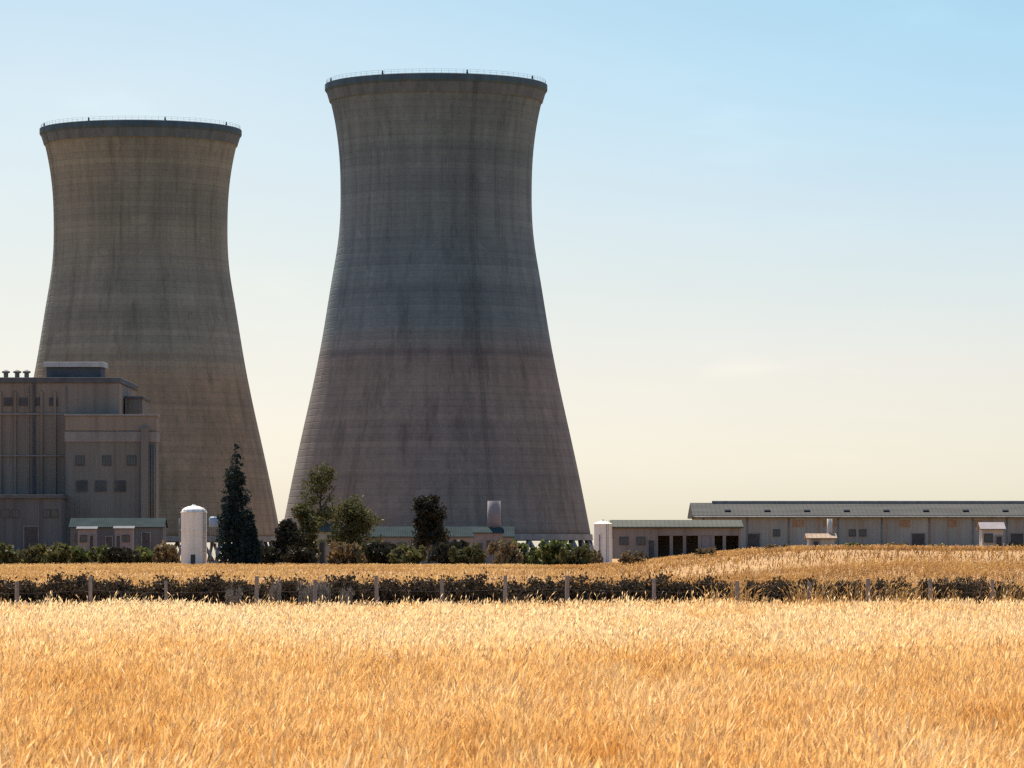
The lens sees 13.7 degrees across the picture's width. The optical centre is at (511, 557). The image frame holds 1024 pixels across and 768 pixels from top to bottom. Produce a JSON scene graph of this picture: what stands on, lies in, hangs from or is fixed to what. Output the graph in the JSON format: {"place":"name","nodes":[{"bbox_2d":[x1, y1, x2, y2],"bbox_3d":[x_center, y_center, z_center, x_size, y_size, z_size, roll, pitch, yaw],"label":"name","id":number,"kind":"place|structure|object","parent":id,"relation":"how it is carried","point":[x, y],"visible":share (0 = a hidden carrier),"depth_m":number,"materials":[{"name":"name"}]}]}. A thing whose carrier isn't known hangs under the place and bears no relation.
{"place":"outdoors","nodes":[
{"label":"outdoors","id":0,"kind":"place"},
{"bbox_2d":[0,590,1023,767],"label":"dry grass","id":1,"kind":"structure","parent":0,"point":[177,683],"depth_m":49.41,"materials":[{"name":"plant"}]},
{"bbox_2d":[0,0,1023,557],"label":"sky","id":2,"kind":"structure","parent":0,"point":[779,244],"materials":[{"name":"blue"}]},
{"bbox_2d":[0,543,1023,592],"bbox_3d":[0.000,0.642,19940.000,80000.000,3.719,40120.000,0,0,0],"label":"ground","id":3,"kind":"structure","parent":0,"point":[765,561],"depth_m":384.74,"materials":[{"name":"beige plant"}]},
{"bbox_2d":[0,576,13,608],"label":"brush bush","id":4,"kind":"object","parent":3,"relation":"on","point":[3,590],"visible":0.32,"depth_m":150.20,"materials":[{"name":"brown plant"}]},
{"bbox_2d":[0,542,24,564],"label":"shrub","id":5,"kind":"object","parent":3,"relation":"on","point":[8,554],"visible":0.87,"depth_m":891.73,"materials":[{"name":"green plant"}]},
{"bbox_2d":[0,577,41,604],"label":"brush bush","id":6,"kind":"object","parent":3,"relation":"on","point":[20,588],"visible":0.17,"depth_m":150.90,"materials":[{"name":"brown plant"}]},
{"bbox_2d":[0,576,58,605],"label":"brush bush","id":7,"kind":"object","parent":3,"relation":"on","point":[35,597],"visible":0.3,"depth_m":150.72,"materials":[{"name":"brown plant"}]},
{"bbox_2d":[19,543,49,564],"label":"shrub","id":8,"kind":"object","parent":3,"relation":"on","point":[33,554],"visible":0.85,"depth_m":885.39,"materials":[{"name":"green plant"}]},
{"bbox_2d":[41,541,71,563],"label":"shrub","id":9,"kind":"object","parent":3,"relation":"on","point":[59,552],"visible":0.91,"depth_m":874.18,"materials":[{"name":"green plant"}]},
{"bbox_2d":[35,567,109,608],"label":"brush bush","id":10,"kind":"object","parent":3,"relation":"on","point":[63,594],"visible":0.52,"depth_m":150.44,"materials":[{"name":"green plant"}]},
{"bbox_2d":[0,362,159,563],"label":"plant building","id":11,"kind":"structure","parent":3,"relation":"on","point":[79,439],"depth_m":992.00,"materials":[{"name":"concrete"}]},
{"bbox_2d":[69,545,92,563],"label":"shrub","id":12,"kind":"object","parent":3,"relation":"on","point":[79,555],"visible":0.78,"depth_m":892.24,"materials":[{"name":"green plant"}]},
{"bbox_2d":[76,526,98,563],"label":"portable cabin","id":13,"kind":"object","parent":3,"relation":"on","point":[87,537],"visible":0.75,"depth_m":925.00,"materials":[{"name":"metal"}]},
{"bbox_2d":[89,535,93,563],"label":"door","id":14,"kind":"structure","parent":13,"relation":"in","point":[91,537],"depth_m":925.00,"materials":[{"name":"metal"}]},
{"bbox_2d":[88,544,109,563],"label":"shrub","id":15,"kind":"object","parent":3,"relation":"on","point":[97,555],"visible":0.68,"depth_m":884.78,"materials":[{"name":"green plant"}]},
{"bbox_2d":[67,568,137,595],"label":"brush bush","id":16,"kind":"object","parent":3,"relation":"on","point":[79,577],"visible":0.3,"depth_m":151.56,"materials":[{"name":"brown plant"}]},
{"bbox_2d":[68,518,167,563],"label":"storage shed","id":17,"kind":"structure","parent":3,"relation":"on","point":[150,533],"depth_m":940.00,"materials":[{"name":"metal"}]},
{"bbox_2d":[105,536,112,547],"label":"door","id":18,"kind":"structure","parent":17,"relation":"in","point":[108,539],"depth_m":940.03,"materials":[{"name":"metal"}]},
{"bbox_2d":[141,532,150,560],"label":"door","id":19,"kind":"structure","parent":17,"relation":"in","point":[145,536],"depth_m":940.03,"materials":[{"name":"metal"}]},
{"bbox_2d":[103,546,141,563],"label":"shrub","id":20,"kind":"object","parent":3,"relation":"on","point":[117,555],"visible":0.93,"depth_m":874.94,"materials":[{"name":"green plant"}]},
{"bbox_2d":[113,526,135,549],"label":"portable cabin","id":21,"kind":"object","parent":3,"relation":"on","point":[124,535],"visible":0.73,"depth_m":925.00,"materials":[{"name":"metal"}]},
{"bbox_2d":[132,544,154,563],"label":"shrub","id":22,"kind":"object","parent":3,"relation":"on","point":[146,554],"visible":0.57,"depth_m":892.99,"materials":[{"name":"green plant"}]},
{"bbox_2d":[98,574,193,604],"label":"brush bush","id":23,"kind":"object","parent":3,"relation":"on","point":[112,588],"visible":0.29,"depth_m":150.87,"materials":[{"name":"green plant"}]},
{"bbox_2d":[34,116,278,563],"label":"cooling tower","id":24,"kind":"structure","parent":3,"relation":"on","point":[140,293],"depth_m":1245.46,"materials":[{"name":"beige concrete"}]},
{"bbox_2d":[152,540,180,564],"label":"shrub","id":25,"kind":"object","parent":3,"relation":"on","point":[165,553],"visible":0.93,"depth_m":883.57,"materials":[{"name":"brown plant"}]},
{"bbox_2d":[147,577,195,604],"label":"brush bush","id":26,"kind":"object","parent":3,"relation":"on","point":[179,588],"visible":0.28,"depth_m":150.98,"materials":[{"name":"brown plant"}]},
{"bbox_2d":[179,504,206,564],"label":"silo","id":27,"kind":"object","parent":3,"relation":"on","point":[193,533],"visible":0.92,"depth_m":847.88,"materials":[{"name":"white paint"}]},
{"bbox_2d":[176,576,212,602],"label":"brush bush","id":28,"kind":"object","parent":3,"relation":"on","point":[189,596],"visible":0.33,"depth_m":151.04,"materials":[{"name":"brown plant"}]},
{"bbox_2d":[209,517,217,563],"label":"water tank","id":29,"kind":"object","parent":3,"relation":"on","point":[213,521],"visible":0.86,"depth_m":844.42,"materials":[{"name":"white metal"}]},
{"bbox_2d":[193,567,261,607],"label":"brush bush","id":30,"kind":"object","parent":3,"relation":"on","point":[211,591],"visible":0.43,"depth_m":151.04,"materials":[{"name":"brown plant"}]},
{"bbox_2d":[225,584,242,607],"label":"weed clump","id":31,"kind":"object","parent":3,"relation":"on","point":[229,597],"visible":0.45,"depth_m":148.46,"materials":[{"name":"grey plant"}]},
{"bbox_2d":[213,443,255,564],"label":"conifer tree","id":32,"kind":"object","parent":3,"relation":"on","point":[231,519],"visible":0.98,"depth_m":818.77,"materials":[{"name":"green plant"}]},
{"bbox_2d":[234,508,262,565],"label":"pine tree","id":33,"kind":"object","parent":3,"relation":"on","point":[249,549],"visible":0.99,"depth_m":814.03,"materials":[{"name":"green plant"}]},
{"bbox_2d":[216,575,287,607],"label":"brush bush","id":34,"kind":"object","parent":3,"relation":"on","point":[241,586],"visible":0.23,"depth_m":151.22,"materials":[{"name":"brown plant"}]},
{"bbox_2d":[260,543,283,565],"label":"shrub","id":35,"kind":"object","parent":3,"relation":"on","point":[269,554],"visible":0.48,"depth_m":836.22,"materials":[{"name":"green plant"}]},
{"bbox_2d":[267,575,281,606],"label":"weed clump","id":36,"kind":"object","parent":3,"relation":"on","point":[274,595],"visible":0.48,"depth_m":148.33,"materials":[{"name":"grey plant"}]},
{"bbox_2d":[259,575,307,605],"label":"brush bush","id":37,"kind":"object","parent":3,"relation":"on","point":[286,593],"visible":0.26,"depth_m":150.77,"materials":[{"name":"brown plant"}]},
{"bbox_2d":[270,518,307,563],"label":"broadleaf tree","id":38,"kind":"object","parent":3,"relation":"on","point":[287,532],"visible":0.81,"depth_m":838.35,"materials":[{"name":"green plant"}]},
{"bbox_2d":[280,544,319,563],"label":"shrub","id":39,"kind":"object","parent":3,"relation":"on","point":[305,555],"visible":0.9,"depth_m":826.98,"materials":[{"name":"green plant"}]},
{"bbox_2d":[297,576,312,605],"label":"weed clump","id":40,"kind":"object","parent":3,"relation":"on","point":[309,594],"visible":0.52,"depth_m":148.42,"materials":[{"name":"grey plant"}]},
{"bbox_2d":[289,501,325,555],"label":"broadleaf tree","id":41,"kind":"object","parent":3,"relation":"on","point":[302,516],"visible":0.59,"depth_m":856.54,"materials":[{"name":"green plant"}]},
{"bbox_2d":[273,573,354,607],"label":"brush bush","id":42,"kind":"object","parent":3,"relation":"on","point":[299,579],"visible":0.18,"depth_m":151.60,"materials":[{"name":"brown plant"}]},
{"bbox_2d":[296,460,337,539],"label":"broadleaf tree","id":43,"kind":"object","parent":3,"relation":"on","point":[320,488],"visible":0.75,"depth_m":873.83,"materials":[{"name":"green plant"}]},
{"bbox_2d":[317,571,332,605],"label":"weed clump","id":44,"kind":"object","parent":3,"relation":"on","point":[325,593],"visible":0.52,"depth_m":148.49,"materials":[{"name":"grey plant"}]},
{"bbox_2d":[316,524,338,564],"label":"field hut","id":45,"kind":"object","parent":3,"relation":"on","point":[324,549],"visible":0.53,"depth_m":870.00,"materials":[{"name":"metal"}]},
{"bbox_2d":[319,541,324,563],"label":"door","id":46,"kind":"structure","parent":45,"relation":"in","point":[321,547],"depth_m":870.02,"materials":[{"name":"metal"}]},
{"bbox_2d":[323,568,367,606],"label":"brush bush","id":47,"kind":"object","parent":3,"relation":"on","point":[337,586],"visible":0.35,"depth_m":151.03,"materials":[{"name":"brown plant"}]},
{"bbox_2d":[325,539,367,564],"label":"shrub","id":48,"kind":"object","parent":3,"relation":"on","point":[339,553],"visible":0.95,"depth_m":818.39,"materials":[{"name":"brown plant"}]},
{"bbox_2d":[339,583,353,604],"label":"weed clump","id":49,"kind":"object","parent":3,"relation":"on","point":[345,599],"visible":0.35,"depth_m":148.41,"materials":[{"name":"grey plant"}]},
{"bbox_2d":[318,495,386,548],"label":"broadleaf tree","id":50,"kind":"object","parent":3,"relation":"on","point":[356,524],"visible":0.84,"depth_m":860.84,"materials":[{"name":"green plant"}]},
{"bbox_2d":[332,574,398,607],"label":"brush bush","id":51,"kind":"object","parent":3,"relation":"on","point":[370,594],"visible":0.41,"depth_m":150.62,"materials":[{"name":"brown plant"}]},
{"bbox_2d":[357,538,377,564],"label":"shrub","id":52,"kind":"object","parent":3,"relation":"on","point":[363,546],"visible":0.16,"depth_m":836.55,"materials":[{"name":"green plant"}]},
{"bbox_2d":[363,541,396,564],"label":"shrub","id":53,"kind":"object","parent":3,"relation":"on","point":[378,552],"visible":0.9,"depth_m":826.60,"materials":[{"name":"green plant"}]},
{"bbox_2d":[366,575,438,606],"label":"brush bush","id":54,"kind":"object","parent":3,"relation":"on","point":[402,592],"visible":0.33,"depth_m":150.83,"materials":[{"name":"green plant"}]},
{"bbox_2d":[387,541,427,564],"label":"shrub","id":55,"kind":"object","parent":3,"relation":"on","point":[403,553],"visible":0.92,"depth_m":818.62,"materials":[{"name":"green plant"}]},
{"bbox_2d":[408,494,453,563],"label":"broadleaf tree","id":56,"kind":"object","parent":3,"relation":"on","point":[431,515],"visible":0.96,"depth_m":848.65,"materials":[{"name":"green plant"}]},
{"bbox_2d":[277,69,593,563],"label":"cooling tower","id":57,"kind":"structure","parent":3,"relation":"on","point":[436,373],"depth_m":1124.27,"materials":[{"name":"concrete"}]},
{"bbox_2d":[405,574,465,604],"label":"brush bush","id":58,"kind":"object","parent":3,"relation":"on","point":[424,593],"visible":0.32,"depth_m":151.09,"materials":[{"name":"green plant"}]},
{"bbox_2d":[357,526,514,564],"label":"workshop","id":59,"kind":"structure","parent":3,"relation":"on","point":[395,534],"depth_m":930.64,"materials":[{"name":"metal"}]},
{"bbox_2d":[427,539,469,564],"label":"shrub","id":60,"kind":"object","parent":3,"relation":"on","point":[440,552],"visible":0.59,"depth_m":837.24,"materials":[{"name":"green plant"}]},
{"bbox_2d":[448,542,487,564],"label":"shrub","id":61,"kind":"object","parent":3,"relation":"on","point":[472,556],"visible":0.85,"depth_m":828.15,"materials":[{"name":"green plant"}]},
{"bbox_2d":[437,567,500,607],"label":"brush bush","id":62,"kind":"object","parent":3,"relation":"on","point":[471,586],"visible":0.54,"depth_m":151.39,"materials":[{"name":"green plant"}]},
{"bbox_2d":[472,501,503,564],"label":"pump house","id":63,"kind":"structure","parent":3,"relation":"on","point":[493,530],"depth_m":890.97,"materials":[{"name":"metal"}]},
{"bbox_2d":[470,576,523,606],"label":"brush bush","id":64,"kind":"object","parent":3,"relation":"on","point":[509,585],"visible":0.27,"depth_m":151.68,"materials":[{"name":"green plant"}]},
{"bbox_2d":[485,536,523,564],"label":"shrub","id":65,"kind":"object","parent":3,"relation":"on","point":[503,551],"visible":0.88,"depth_m":817.76,"materials":[{"name":"brown plant"}]},
{"bbox_2d":[7,575,1023,606],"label":"wire fence","id":66,"kind":"object","parent":3,"relation":"on","point":[256,593],"visible":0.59,"depth_m":147.43,"materials":[{"name":"grey metal"}]},
{"bbox_2d":[491,575,556,605],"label":"brush bush","id":67,"kind":"object","parent":3,"relation":"on","point":[521,595],"visible":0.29,"depth_m":151.22,"materials":[{"name":"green plant"}]},
{"bbox_2d":[509,538,542,564],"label":"shrub","id":68,"kind":"object","parent":3,"relation":"on","point":[532,555],"visible":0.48,"depth_m":835.78,"materials":[{"name":"green plant"}]},
{"bbox_2d":[537,539,573,564],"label":"shrub","id":69,"kind":"object","parent":3,"relation":"on","point":[551,549],"visible":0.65,"depth_m":826.41,"materials":[{"name":"green plant"}]},
{"bbox_2d":[525,568,605,606],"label":"brush bush","id":70,"kind":"object","parent":3,"relation":"on","point":[559,593],"visible":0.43,"depth_m":150.60,"materials":[{"name":"green plant"}]},
{"bbox_2d":[555,543,593,565],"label":"shrub","id":71,"kind":"object","parent":3,"relation":"on","point":[565,556],"visible":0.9,"depth_m":819.16,"materials":[{"name":"green plant"}]},
{"bbox_2d":[572,546,603,564],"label":"shrub","id":72,"kind":"object","parent":3,"relation":"on","point":[596,559],"visible":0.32,"depth_m":835.86,"materials":[{"name":"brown plant"}]},
{"bbox_2d":[558,577,623,607],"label":"brush bush","id":73,"kind":"object","parent":3,"relation":"on","point":[606,586],"visible":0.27,"depth_m":150.86,"materials":[{"name":"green plant"}]},
{"bbox_2d":[594,519,611,562],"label":"storage tank","id":74,"kind":"object","parent":3,"relation":"on","point":[603,536],"visible":0.85,"depth_m":878.39,"materials":[{"name":"white metal"}]},
{"bbox_2d":[593,576,643,604],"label":"brush bush","id":75,"kind":"object","parent":3,"relation":"on","point":[620,583],"visible":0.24,"depth_m":151.69,"materials":[{"name":"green plant"}]},
{"bbox_2d":[617,550,649,565],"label":"shrub","id":76,"kind":"object","parent":3,"relation":"on","point":[626,557],"visible":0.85,"depth_m":519.40,"materials":[{"name":"brown plant"}]},
{"bbox_2d":[612,567,678,606],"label":"brush bush","id":77,"kind":"object","parent":3,"relation":"on","point":[628,586],"visible":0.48,"depth_m":151.15,"materials":[{"name":"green plant"}]},
{"bbox_2d":[643,578,692,603],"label":"brush bush","id":78,"kind":"object","parent":3,"relation":"on","point":[671,588],"visible":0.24,"depth_m":151.09,"materials":[{"name":"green plant"}]},
{"bbox_2d":[610,520,743,558],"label":"works shed","id":79,"kind":"structure","parent":3,"relation":"on","point":[652,539],"depth_m":900.05,"materials":[{"name":"metal"}]},
{"bbox_2d":[636,537,645,544],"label":"window","id":80,"kind":"structure","parent":79,"relation":"in","point":[639,540],"depth_m":900.05,"materials":[{"name":"glass"}]},
{"bbox_2d":[648,539,654,558],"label":"door","id":81,"kind":"structure","parent":79,"relation":"in","point":[651,542],"depth_m":899.83,"materials":[{"name":"metal"}]},
{"bbox_2d":[676,569,727,606],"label":"brush bush","id":82,"kind":"object","parent":3,"relation":"on","point":[705,585],"visible":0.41,"depth_m":151.36,"materials":[{"name":"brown plant"}]},
{"bbox_2d":[694,547,716,556],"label":"shrub","id":83,"kind":"object","parent":3,"relation":"on","point":[707,551],"visible":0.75,"depth_m":533.52,"materials":[{"name":"brown plant"}]},
{"bbox_2d":[692,576,734,601],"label":"brush bush","id":84,"kind":"object","parent":3,"relation":"on","point":[722,588],"visible":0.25,"depth_m":151.76,"materials":[{"name":"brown plant"}]},
{"bbox_2d":[739,577,769,602],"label":"brush bush","id":85,"kind":"object","parent":3,"relation":"on","point":[748,587],"visible":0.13,"depth_m":151.98,"materials":[{"name":"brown plant"}]},
{"bbox_2d":[734,579,795,605],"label":"brush bush","id":86,"kind":"object","parent":3,"relation":"on","point":[776,590],"visible":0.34,"depth_m":151.64,"materials":[{"name":"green plant"}]},
{"bbox_2d":[763,544,790,549],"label":"shrub","id":87,"kind":"object","parent":3,"relation":"on","point":[766,547],"visible":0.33,"depth_m":547.66,"materials":[{"name":"green plant"}]},
{"bbox_2d":[760,576,824,602],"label":"brush bush","id":88,"kind":"object","parent":3,"relation":"on","point":[779,579],"visible":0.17,"depth_m":151.71,"materials":[{"name":"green plant"}]},
{"bbox_2d":[798,575,841,600],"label":"brush bush","id":89,"kind":"object","parent":3,"relation":"on","point":[819,587],"visible":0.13,"depth_m":150.85,"materials":[{"name":"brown plant"}]},
{"bbox_2d":[804,519,836,546],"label":"roadside hut","id":90,"kind":"object","parent":3,"relation":"on","point":[827,538],"visible":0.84,"depth_m":560.00,"materials":[{"name":"metal"}]},
{"bbox_2d":[826,577,852,601],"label":"brush bush","id":91,"kind":"object","parent":3,"relation":"on","point":[840,589],"visible":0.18,"depth_m":151.78,"materials":[{"name":"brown plant"}]},
{"bbox_2d":[688,501,1023,548],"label":"warehouse","id":92,"kind":"structure","parent":3,"relation":"on","point":[877,523],"depth_m":960.00,"materials":[{"name":"metal"}]},
{"bbox_2d":[746,533,759,548],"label":"door","id":93,"kind":"structure","parent":92,"relation":"in","point":[753,538],"depth_m":959.97,"materials":[{"name":"metal"}]},
{"bbox_2d":[911,533,924,547],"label":"door","id":94,"kind":"structure","parent":92,"relation":"in","point":[917,539],"depth_m":959.97,"materials":[{"name":"metal"}]},
{"bbox_2d":[1010,533,1023,544],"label":"door","id":95,"kind":"structure","parent":92,"relation":"in","point":[1014,537],"depth_m":959.97,"materials":[{"name":"metal"}]},
{"bbox_2d":[843,579,878,601],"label":"brush bush","id":96,"kind":"object","parent":3,"relation":"on","point":[854,594],"visible":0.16,"depth_m":151.54,"materials":[{"name":"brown plant"}]},
{"bbox_2d":[857,578,919,601],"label":"brush bush","id":97,"kind":"object","parent":3,"relation":"on","point":[880,585],"visible":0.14,"depth_m":150.65,"materials":[{"name":"brown plant"}]},
{"bbox_2d":[886,575,942,601],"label":"brush bush","id":98,"kind":"object","parent":3,"relation":"on","point":[901,585],"visible":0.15,"depth_m":151.53,"materials":[{"name":"brown plant"}]},
{"bbox_2d":[925,576,967,603],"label":"brush bush","id":99,"kind":"object","parent":3,"relation":"on","point":[949,586],"visible":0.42,"depth_m":151.46,"materials":[{"name":"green plant"}]},
{"bbox_2d":[952,573,986,600],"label":"brush bush","id":100,"kind":"object","parent":3,"relation":"on","point":[968,580],"visible":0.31,"depth_m":152.47,"materials":[{"name":"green plant"}]},
{"bbox_2d":[960,580,1012,604],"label":"brush bush","id":101,"kind":"object","parent":3,"relation":"on","point":[978,589],"visible":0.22,"depth_m":151.13,"materials":[{"name":"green plant"}]},
{"bbox_2d":[976,522,1005,546],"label":"gatehouse","id":102,"kind":"object","parent":3,"relation":"on","point":[990,533],"visible":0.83,"depth_m":600.00,"materials":[{"name":"metal"}]},
{"bbox_2d":[984,534,992,542],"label":"window","id":103,"kind":"structure","parent":102,"relation":"in","point":[988,538],"depth_m":599.86,"materials":[{"name":"glass"}]},
{"bbox_2d":[995,535,1002,545],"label":"door","id":104,"kind":"structure","parent":102,"relation":"in","point":[998,538],"depth_m":599.86,"materials":[{"name":"metal"}]},
{"bbox_2d":[989,576,1023,600],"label":"brush bush","id":105,"kind":"object","parent":3,"relation":"on","point":[997,593],"visible":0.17,"depth_m":150.77,"materials":[{"name":"brown plant"}]},
{"bbox_2d":[7,577,1023,608],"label":"verge grass","id":106,"kind":"structure","parent":0,"point":[819,597],"depth_m":148.70,"materials":[{"name":"yellow plant"}]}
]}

